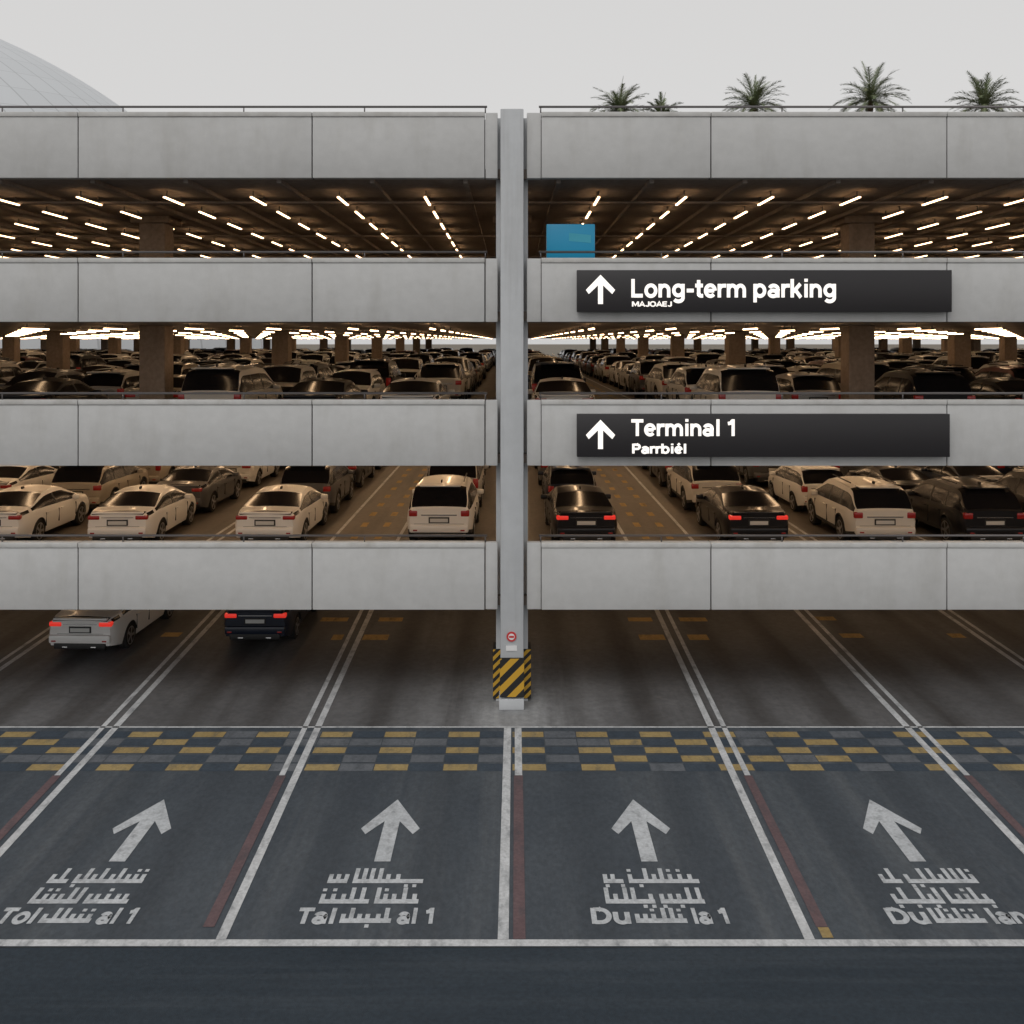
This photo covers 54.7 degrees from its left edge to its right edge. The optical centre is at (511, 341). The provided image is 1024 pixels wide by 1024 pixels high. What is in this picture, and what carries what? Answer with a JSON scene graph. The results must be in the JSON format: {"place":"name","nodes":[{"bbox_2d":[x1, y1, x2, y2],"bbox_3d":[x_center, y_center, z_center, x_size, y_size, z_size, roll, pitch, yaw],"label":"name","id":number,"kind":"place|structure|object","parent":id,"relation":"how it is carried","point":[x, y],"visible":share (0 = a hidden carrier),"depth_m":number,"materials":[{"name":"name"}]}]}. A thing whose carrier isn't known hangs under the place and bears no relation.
{"place":"outdoors","nodes":[
{"label":"outdoors","id":0,"kind":"place"},
{"bbox_2d":[0,39,271,350],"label":"terminal building","id":1,"kind":"structure","parent":0,"point":[27,78],"depth_m":174.32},
{"bbox_2d":[0,106,1023,709],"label":"parking garage","id":2,"kind":"structure","parent":0,"point":[160,238],"depth_m":22.00,"materials":[{"name":"paint"}]},
{"bbox_2d":[0,361,21,380],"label":"parked car","id":3,"kind":"object","parent":2,"relation":"on","point":[9,370],"visible":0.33,"depth_m":41.71,"materials":[{"name":"grey paint"}]},
{"bbox_2d":[0,466,56,490],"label":"parked car","id":4,"kind":"object","parent":2,"relation":"on","point":[11,476],"visible":0.48,"depth_m":34.36,"materials":[{"name":"white paint"}]},
{"bbox_2d":[16,360,45,371],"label":"parked car","id":5,"kind":"object","parent":2,"relation":"on","point":[26,365],"visible":0.13,"depth_m":55.98,"materials":[{"name":"grey paint"}]},
{"bbox_2d":[0,367,84,388],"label":"parked car","id":6,"kind":"object","parent":2,"relation":"on","point":[75,374],"visible":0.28,"depth_m":34.39,"materials":[{"name":"grey paint"}]},
{"bbox_2d":[0,484,89,540],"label":"parked car","id":7,"kind":"object","parent":2,"relation":"on","point":[34,509],"visible":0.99,"depth_m":28.59,"materials":[{"name":"white paint"}]},
{"bbox_2d":[0,377,108,398],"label":"parked car","id":8,"kind":"object","parent":2,"relation":"on","point":[44,384],"visible":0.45,"depth_m":28.67,"materials":[{"name":"black paint"}]},
{"bbox_2d":[70,353,106,368],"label":"parked car","id":9,"kind":"object","parent":2,"relation":"on","point":[78,361],"visible":0.29,"depth_m":55.52,"materials":[{"name":"black paint"}]},
{"bbox_2d":[51,465,148,508],"bbox_3d":[-14.350,4.837,34.694,2.220,1.746,4.751,0,0,-1],"label":"parked car","id":10,"kind":"object","parent":2,"relation":"on","point":[97,485],"visible":0.56,"depth_m":32.72,"materials":[{"name":"beige paint"}]},
{"bbox_2d":[79,364,122,374],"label":"parked car","id":11,"kind":"object","parent":2,"relation":"on","point":[84,370],"visible":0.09,"depth_m":45.71,"materials":[{"name":"grey paint"}]},
{"bbox_2d":[81,369,138,398],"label":"parked car","id":12,"kind":"object","parent":2,"relation":"on","point":[118,380],"visible":0.34,"depth_m":33.14,"materials":[{"name":"grey paint"}]},
{"bbox_2d":[106,358,138,367],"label":"parked car","id":13,"kind":"object","parent":2,"relation":"on","point":[122,362],"visible":0.2,"depth_m":55.26,"materials":[{"name":"grey paint"}]},
{"bbox_2d":[88,484,195,540],"bbox_3d":[-10.899,4.968,29.520,2.160,1.484,4.801,0,0,-1],"label":"parked car","id":14,"kind":"object","parent":2,"relation":"on","point":[147,509],"visible":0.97,"depth_m":27.96,"materials":[{"name":"white paint"}]},
{"bbox_2d":[125,374,185,398],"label":"parked car","id":15,"kind":"object","parent":2,"relation":"on","point":[178,380],"visible":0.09,"depth_m":30.77,"materials":[{"name":"beige paint"}]},
{"bbox_2d":[138,466,180,483],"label":"parked car","id":16,"kind":"object","parent":2,"relation":"on","point":[156,474],"visible":0.08,"depth_m":37.70,"materials":[{"name":"beige paint"}]},
{"bbox_2d":[173,361,198,374],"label":"parked car","id":17,"kind":"object","parent":2,"relation":"on","point":[182,368],"visible":0.11,"depth_m":39.00,"materials":[{"name":"beige paint"}]},
{"bbox_2d":[173,353,199,362],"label":"parked car","id":18,"kind":"object","parent":2,"relation":"on","point":[187,357],"visible":0.16,"depth_m":55.96,"materials":[{"name":"grey paint"}]},
{"bbox_2d":[157,466,241,511],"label":"parked car","id":19,"kind":"object","parent":2,"relation":"on","point":[207,487],"visible":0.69,"depth_m":33.41,"materials":[{"name":"grey paint"}]},
{"bbox_2d":[178,363,282,398],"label":"parked car","id":20,"kind":"object","parent":2,"relation":"on","point":[232,378],"visible":0.59,"depth_m":27.75,"materials":[{"name":"grey paint"}]},
{"bbox_2d":[224,357,266,367],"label":"parked car","id":21,"kind":"object","parent":2,"relation":"on","point":[253,360],"visible":0.18,"depth_m":50.14,"materials":[{"name":"grey paint"}]},
{"bbox_2d":[224,466,278,485],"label":"parked car","id":22,"kind":"object","parent":2,"relation":"on","point":[254,475],"visible":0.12,"depth_m":38.75,"materials":[{"name":"white paint"}]},
{"bbox_2d":[235,484,328,540],"bbox_3d":[-6.750,4.968,29.520,2.160,1.484,4.801,0,0,1],"label":"parked car","id":23,"kind":"object","parent":2,"relation":"on","point":[287,509],"visible":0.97,"depth_m":27.84,"materials":[{"name":"white paint"}]},
{"bbox_2d":[263,363,316,395],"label":"parked car","id":24,"kind":"object","parent":2,"relation":"on","point":[286,377],"visible":0.26,"depth_m":34.56,"materials":[{"name":"grey paint"}]},
{"bbox_2d":[284,361,332,377],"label":"parked car","id":25,"kind":"object","parent":2,"relation":"on","point":[322,370],"visible":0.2,"depth_m":39.50,"materials":[{"name":"black paint"}]},
{"bbox_2d":[300,353,329,364],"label":"parked car","id":26,"kind":"object","parent":2,"relation":"on","point":[325,357],"visible":0.17,"depth_m":67.62,"materials":[{"name":"white paint"}]},
{"bbox_2d":[280,465,353,512],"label":"parked car","id":27,"kind":"object","parent":2,"relation":"on","point":[335,483],"visible":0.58,"depth_m":32.57,"materials":[{"name":"grey paint"}]},
{"bbox_2d":[282,377,367,398],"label":"parked car","id":28,"kind":"object","parent":2,"relation":"on","point":[323,384],"visible":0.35,"depth_m":28.38,"materials":[{"name":"black paint"}]},
{"bbox_2d":[331,367,384,398],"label":"parked car","id":29,"kind":"object","parent":2,"relation":"on","point":[370,380],"visible":0.45,"depth_m":34.36,"materials":[{"name":"white paint"}]},
{"bbox_2d":[347,466,374,486],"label":"parked car","id":30,"kind":"object","parent":2,"relation":"on","point":[361,474],"visible":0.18,"depth_m":38.69,"materials":[{"name":"black paint"}]},
{"bbox_2d":[349,358,405,387],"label":"parked car","id":31,"kind":"object","parent":2,"relation":"on","point":[388,371],"visible":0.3,"depth_m":38.70,"materials":[{"name":"black paint"}]},
{"bbox_2d":[391,356,423,377],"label":"parked car","id":32,"kind":"object","parent":2,"relation":"on","point":[409,367],"visible":0.27,"depth_m":50.63,"materials":[{"name":"white paint"}]},
{"bbox_2d":[378,377,454,398],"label":"parked car","id":33,"kind":"object","parent":2,"relation":"on","point":[414,384],"visible":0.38,"depth_m":28.32,"materials":[{"name":"white paint"}]},
{"bbox_2d":[403,353,433,363],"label":"parked car","id":34,"kind":"object","parent":2,"relation":"on","point":[426,357],"visible":0.19,"depth_m":56.71,"materials":[{"name":"black paint"}]},
{"bbox_2d":[418,361,470,398],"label":"parked car","id":35,"kind":"object","parent":2,"relation":"on","point":[450,375],"visible":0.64,"depth_m":38.65,"materials":[{"name":"grey paint"}]},
{"bbox_2d":[407,473,483,539],"bbox_3d":[-2.001,4.837,29.895,2.220,1.746,4.751,0,0,1],"label":"parked car","id":36,"kind":"object","parent":2,"relation":"on","point":[444,504],"visible":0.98,"depth_m":27.75,"materials":[{"name":"white paint"}]},
{"bbox_2d":[434,355,474,396],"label":"parked car","id":37,"kind":"object","parent":2,"relation":"on","point":[464,362],"visible":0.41,"depth_m":45.68,"materials":[{"name":"white paint"}]},
{"bbox_2d":[426,465,488,506],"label":"parked car","id":38,"kind":"object","parent":2,"relation":"on","point":[476,474],"visible":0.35,"depth_m":33.39,"materials":[{"name":"grey paint"}]},
{"bbox_2d":[459,352,487,378],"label":"parked car","id":39,"kind":"object","parent":2,"relation":"on","point":[477,356],"visible":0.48,"depth_m":66.28,"materials":[{"name":"grey paint"}]},
{"bbox_2d":[493,642,530,698],"bbox_3d":[0.000,7.516,22.384,0.860,1.128,1.093,0,0,0],"label":"column guard","id":40,"kind":"object","parent":2,"relation":"attached to","point":[511,677],"visible":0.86,"depth_m":21.84,"materials":[{"name":"yellow"}]},
{"bbox_2d":[528,355,562,374],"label":"parked car","id":41,"kind":"object","parent":2,"relation":"on","point":[532,361],"visible":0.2,"depth_m":45.96,"materials":[{"name":"beige paint"}]},
{"bbox_2d":[528,360,585,399],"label":"parked car","id":42,"kind":"object","parent":2,"relation":"on","point":[546,369],"visible":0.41,"depth_m":33.29,"materials":[{"name":"black paint"}]},
{"bbox_2d":[528,376,595,399],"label":"parked car","id":43,"kind":"object","parent":2,"relation":"on","point":[561,384],"visible":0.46,"depth_m":28.56,"materials":[{"name":"white paint"}]},
{"bbox_2d":[538,466,596,504],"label":"parked car","id":44,"kind":"object","parent":2,"relation":"on","point":[553,477],"visible":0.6,"depth_m":32.91,"materials":[{"name":"black paint"}]},
{"bbox_2d":[546,224,594,257],"bbox_3d":[1.347,-1.697,22.773,1.112,2.018,0.154,0,0,0],"label":"blue sign","id":45,"kind":"object","parent":2,"relation":"on","point":[570,237],"visible":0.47,"depth_m":22.70,"materials":[{"name":"blue"}]},
{"bbox_2d":[541,484,616,540],"bbox_3d":[1.981,4.968,29.520,2.160,1.484,4.801,0,0,-1],"label":"parked car","id":46,"kind":"object","parent":2,"relation":"on","point":[578,509],"visible":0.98,"depth_m":27.48,"materials":[{"name":"black paint"}]},
{"bbox_2d":[584,355,605,375],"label":"parked car","id":47,"kind":"object","parent":2,"relation":"on","point":[590,366],"visible":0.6,"depth_m":71.77,"materials":[{"name":"black paint"}]},
{"bbox_2d":[597,354,630,382],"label":"parked car","id":48,"kind":"object","parent":2,"relation":"on","point":[608,361],"visible":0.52,"depth_m":60.52,"materials":[{"name":"grey paint"}]},
{"bbox_2d":[590,76,650,111],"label":"palm tree","id":49,"kind":"object","parent":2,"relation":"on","point":[619,100],"visible":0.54,"depth_m":77.34,"materials":[{"name":"green plant"}]},
{"bbox_2d":[608,360,636,386],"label":"parked car","id":50,"kind":"object","parent":2,"relation":"on","point":[613,373],"visible":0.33,"depth_m":56.40,"materials":[{"name":"white paint"}]},
{"bbox_2d":[616,363,634,391],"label":"parked car","id":51,"kind":"object","parent":2,"relation":"on","point":[623,376],"visible":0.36,"depth_m":50.99,"materials":[{"name":"grey paint"}]},
{"bbox_2d":[626,359,670,397],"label":"parked car","id":52,"kind":"object","parent":2,"relation":"on","point":[636,373],"visible":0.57,"depth_m":44.21,"materials":[{"name":"grey paint"}]},
{"bbox_2d":[649,466,671,485],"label":"parked car","id":53,"kind":"object","parent":2,"relation":"on","point":[660,472],"visible":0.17,"depth_m":38.93,"materials":[{"name":"black paint"}]},
{"bbox_2d":[639,91,682,111],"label":"palm tree","id":54,"kind":"object","parent":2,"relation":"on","point":[659,102],"visible":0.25,"depth_m":77.38,"materials":[{"name":"green plant"}]},
{"bbox_2d":[643,361,696,398],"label":"parked car","id":55,"kind":"object","parent":2,"relation":"on","point":[658,375],"visible":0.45,"depth_m":38.88,"materials":[{"name":"white paint"}]},
{"bbox_2d":[661,355,696,363],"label":"parked car","id":56,"kind":"object","parent":2,"relation":"on","point":[679,358],"visible":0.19,"depth_m":54.16,"materials":[{"name":"white paint"}]},
{"bbox_2d":[664,364,720,398],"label":"parked car","id":57,"kind":"object","parent":2,"relation":"on","point":[684,378],"visible":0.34,"depth_m":33.35,"materials":[{"name":"white paint"}]},
{"bbox_2d":[667,465,741,509],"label":"parked car","id":58,"kind":"object","parent":2,"relation":"on","point":[687,483],"visible":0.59,"depth_m":33.10,"materials":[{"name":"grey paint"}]},
{"bbox_2d":[689,352,720,363],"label":"parked car","id":59,"kind":"object","parent":2,"relation":"on","point":[703,358],"visible":0.18,"depth_m":60.94,"materials":[{"name":"grey paint"}]},
{"bbox_2d":[690,363,780,398],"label":"parked car","id":60,"kind":"object","parent":2,"relation":"on","point":[733,378],"visible":0.51,"depth_m":27.55,"materials":[{"name":"white paint"}]},
{"bbox_2d":[717,354,758,364],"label":"parked car","id":61,"kind":"object","parent":2,"relation":"on","point":[722,359],"visible":0.09,"depth_m":52.25,"materials":[{"name":"white paint"}]},
{"bbox_2d":[696,484,788,540],"bbox_3d":[6.750,4.968,29.520,2.160,1.484,4.801,0,0,-1],"label":"parked car","id":62,"kind":"object","parent":2,"relation":"on","point":[735,509],"visible":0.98,"depth_m":27.84,"materials":[{"name":"black paint"}]},
{"bbox_2d":[723,74,788,111],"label":"palm tree","id":63,"kind":"object","parent":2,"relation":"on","point":[755,97],"visible":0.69,"depth_m":77.44,"materials":[{"name":"green plant"}]},
{"bbox_2d":[735,466,779,484],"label":"parked car","id":64,"kind":"object","parent":2,"relation":"on","point":[750,474],"visible":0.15,"depth_m":38.61,"materials":[{"name":"grey paint"}]},
{"bbox_2d":[737,362,788,375],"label":"parked car","id":65,"kind":"object","parent":2,"relation":"on","point":[777,369],"visible":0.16,"depth_m":36.13,"materials":[{"name":"white paint"}]},
{"bbox_2d":[577,414,949,456],"bbox_3d":[5.538,2.059,21.896,8.214,0.947,0.204,0,0,0],"label":"direction sign","id":66,"kind":"object","parent":2,"relation":"attached to","point":[763,435],"visible":1,"depth_m":21.80,"materials":[{"name":"black metal"}]},
{"bbox_2d":[577,270,951,311],"bbox_3d":[5.560,-1.123,21.896,8.258,0.925,0.204,0,0,0],"label":"direction sign","id":67,"kind":"object","parent":2,"relation":"attached to","point":[764,290],"visible":1,"depth_m":21.80,"materials":[{"name":"black metal"}]},
{"bbox_2d":[754,358,799,367],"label":"parked car","id":68,"kind":"object","parent":2,"relation":"on","point":[786,363],"visible":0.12,"depth_m":44.69,"materials":[{"name":"black paint"}]},
{"bbox_2d":[787,365,819,372],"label":"parked car","id":69,"kind":"object","parent":2,"relation":"on","point":[806,368],"visible":0.13,"depth_m":39.34,"materials":[{"name":"grey paint"}]},
{"bbox_2d":[768,466,843,511],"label":"parked car","id":70,"kind":"object","parent":2,"relation":"on","point":[794,484],"visible":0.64,"depth_m":33.16,"materials":[{"name":"white paint"}]},
{"bbox_2d":[776,371,840,398],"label":"parked car","id":71,"kind":"object","parent":2,"relation":"on","point":[808,381],"visible":0.43,"depth_m":30.45,"materials":[{"name":"grey paint"}]},
{"bbox_2d":[792,355,829,362],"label":"parked car","id":72,"kind":"object","parent":2,"relation":"on","point":[803,358],"visible":0.2,"depth_m":57.05,"materials":[{"name":"beige paint"}]},
{"bbox_2d":[816,360,891,387],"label":"parked car","id":73,"kind":"object","parent":2,"relation":"on","point":[834,368],"visible":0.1,"depth_m":34.24,"materials":[{"name":"beige paint"}]},
{"bbox_2d":[807,474,915,540],"bbox_3d":[10.300,4.837,29.595,2.220,1.746,4.751,0,0,0],"label":"parked car","id":74,"kind":"object","parent":2,"relation":"on","point":[855,505],"visible":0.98,"depth_m":27.65,"materials":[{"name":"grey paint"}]},
{"bbox_2d":[833,61,912,111],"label":"palm tree","id":75,"kind":"object","parent":2,"relation":"on","point":[871,91],"visible":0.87,"depth_m":77.54,"materials":[{"name":"green plant"}]},
{"bbox_2d":[845,466,929,489],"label":"parked car","id":76,"kind":"object","parent":2,"relation":"on","point":[906,477],"visible":0.38,"depth_m":33.61,"materials":[{"name":"black paint"}]},
{"bbox_2d":[875,359,920,370],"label":"parked car","id":77,"kind":"object","parent":2,"relation":"on","point":[896,363],"visible":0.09,"depth_m":44.48,"materials":[{"name":"grey paint"}]},
{"bbox_2d":[875,368,975,398],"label":"parked car","id":78,"kind":"object","parent":2,"relation":"on","point":[916,380],"visible":0.49,"depth_m":28.04,"materials":[{"name":"black paint"}]},
{"bbox_2d":[902,364,976,383],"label":"parked car","id":79,"kind":"object","parent":2,"relation":"on","point":[968,375],"visible":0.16,"depth_m":33.72,"materials":[{"name":"black paint"}]},
{"bbox_2d":[917,465,1003,481],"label":"parked car","id":80,"kind":"object","parent":2,"relation":"on","point":[990,472],"visible":0.4,"depth_m":34.78,"materials":[{"name":"black paint"}]},
{"bbox_2d":[932,354,989,371],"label":"parked car","id":81,"kind":"object","parent":2,"relation":"on","point":[978,362],"visible":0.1,"depth_m":49.41,"materials":[{"name":"grey paint"}]},
{"bbox_2d":[904,475,1023,540],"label":"parked car","id":82,"kind":"object","parent":2,"relation":"on","point":[955,505],"visible":0.88,"depth_m":27.57,"materials":[{"name":"black paint"}]},
{"bbox_2d":[944,70,1023,111],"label":"palm tree","id":83,"kind":"object","parent":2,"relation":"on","point":[984,97],"visible":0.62,"depth_m":77.36,"materials":[{"name":"green plant"}]},
{"bbox_2d":[969,376,1023,398],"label":"parked car","id":84,"kind":"object","parent":2,"relation":"on","point":[1005,384],"visible":0.41,"depth_m":29.08,"materials":[{"name":"black paint"}]},
{"bbox_2d":[975,364,1023,379],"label":"parked car","id":85,"kind":"object","parent":2,"relation":"on","point":[1015,371],"visible":0.23,"depth_m":34.43,"materials":[{"name":"red paint"}]},
{"bbox_2d":[975,361,1023,372],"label":"parked car","id":86,"kind":"object","parent":2,"relation":"on","point":[1003,363],"visible":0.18,"depth_m":40.09,"materials":[{"name":"grey paint"}]},
{"bbox_2d":[991,466,1023,511],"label":"parked car","id":87,"kind":"object","parent":2,"relation":"on","point":[1013,480],"visible":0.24,"depth_m":30.38,"materials":[{"name":"black paint"}]},
{"bbox_2d":[0,728,1023,946],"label":"apron pavement","id":88,"kind":"structure","parent":0,"point":[576,846],"depth_m":15.95,"materials":[{"name":"grey asphalt"}]},
{"bbox_2d":[0,868,149,924],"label":"painted lettering","id":89,"kind":"object","parent":88,"relation":"on","point":[70,900],"visible":1,"depth_m":14.37,"materials":[{"name":"paint"}]},
{"bbox_2d":[109,800,170,860],"bbox_3d":[-6.187,8.122,16.510,0.926,0.001,2.027,0,0,19],"label":"painted arrow","id":90,"kind":"object","parent":88,"relation":"on","point":[151,815],"visible":1,"depth_m":16.61,"materials":[{"name":"paint"}]},
{"bbox_2d":[299,868,433,927],"bbox_3d":[-2.074,8.121,14.505,1.924,0.002,1.550,0,0,0],"label":"painted lettering","id":91,"kind":"object","parent":88,"relation":"on","point":[362,900],"visible":1,"depth_m":14.37,"materials":[{"name":"paint"}]},
{"bbox_2d":[361,800,419,860],"bbox_3d":[-2.037,8.122,16.510,0.926,0.001,2.027,0,0,19],"label":"painted arrow","id":92,"kind":"object","parent":88,"relation":"on","point":[393,815],"visible":1,"depth_m":16.61,"materials":[{"name":"paint"}]},
{"bbox_2d":[0,731,1023,770],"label":"checkered crossing","id":93,"kind":"object","parent":88,"relation":"on","point":[525,758],"visible":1,"depth_m":19.69,"materials":[{"name":"yellow paint"}]},
{"bbox_2d":[611,800,669,860],"bbox_3d":[2.143,8.122,16.510,0.926,0.001,2.027,0,0,19],"label":"painted arrow","id":94,"kind":"object","parent":88,"relation":"on","point":[636,814],"visible":1,"depth_m":16.63,"materials":[{"name":"paint"}]},
{"bbox_2d":[590,868,729,924],"bbox_3d":[2.084,8.121,14.541,1.928,0.002,1.478,0,0,0],"label":"painted lettering","id":95,"kind":"object","parent":88,"relation":"on","point":[664,918],"visible":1,"depth_m":14.35,"materials":[{"name":"paint"}]},
{"bbox_2d":[863,800,925,860],"bbox_3d":[6.343,8.122,16.510,0.926,0.001,2.027,0,0,19],"label":"painted arrow","id":96,"kind":"object","parent":88,"relation":"on","point":[876,813],"visible":1,"depth_m":16.60,"materials":[{"name":"paint"}]},
{"bbox_2d":[878,868,1023,924],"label":"painted lettering","id":97,"kind":"object","parent":88,"relation":"on","point":[951,918],"visible":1,"depth_m":14.37,"materials":[{"name":"paint"}]},
{"bbox_2d":[0,605,1023,725],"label":"garage ground floor","id":98,"kind":"structure","parent":0,"point":[611,668],"depth_m":24.35,"materials":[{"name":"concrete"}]},
{"bbox_2d":[49,609,172,648],"bbox_3d":[-11.001,7.386,27.720,2.160,1.484,4.801,0,0,2],"label":"parked car","id":99,"kind":"object","parent":98,"relation":"on","point":[87,629],"visible":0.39,"depth_m":25.43,"materials":[{"name":"white paint"}]},
{"bbox_2d":[224,608,315,639],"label":"parked car","id":100,"kind":"object","parent":98,"relation":"on","point":[258,624],"visible":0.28,"depth_m":26.20,"materials":[{"name":"black paint"}]},
{"bbox_2d":[0,610,1023,945],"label":"lane markings","id":101,"kind":"object","parent":98,"relation":"on","point":[518,874],"visible":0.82,"depth_m":16.91,"materials":[{"name":"white paint"}]},
{"bbox_2d":[0,948,1023,1023],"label":"road","id":102,"kind":"structure","parent":0,"point":[511,985],"depth_m":12.51,"materials":[{"name":"grey asphalt"}]},
{"bbox_2d":[0,344,1023,947],"bbox_3d":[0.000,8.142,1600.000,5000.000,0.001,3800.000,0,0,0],"label":"ground","id":103,"kind":"structure","parent":0,"point":[550,348],"depth_m":1465.71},
{"bbox_2d":[0,0,1023,343],"label":"sky","id":104,"kind":"structure","parent":0,"point":[527,55],"materials":[{"name":"white"}]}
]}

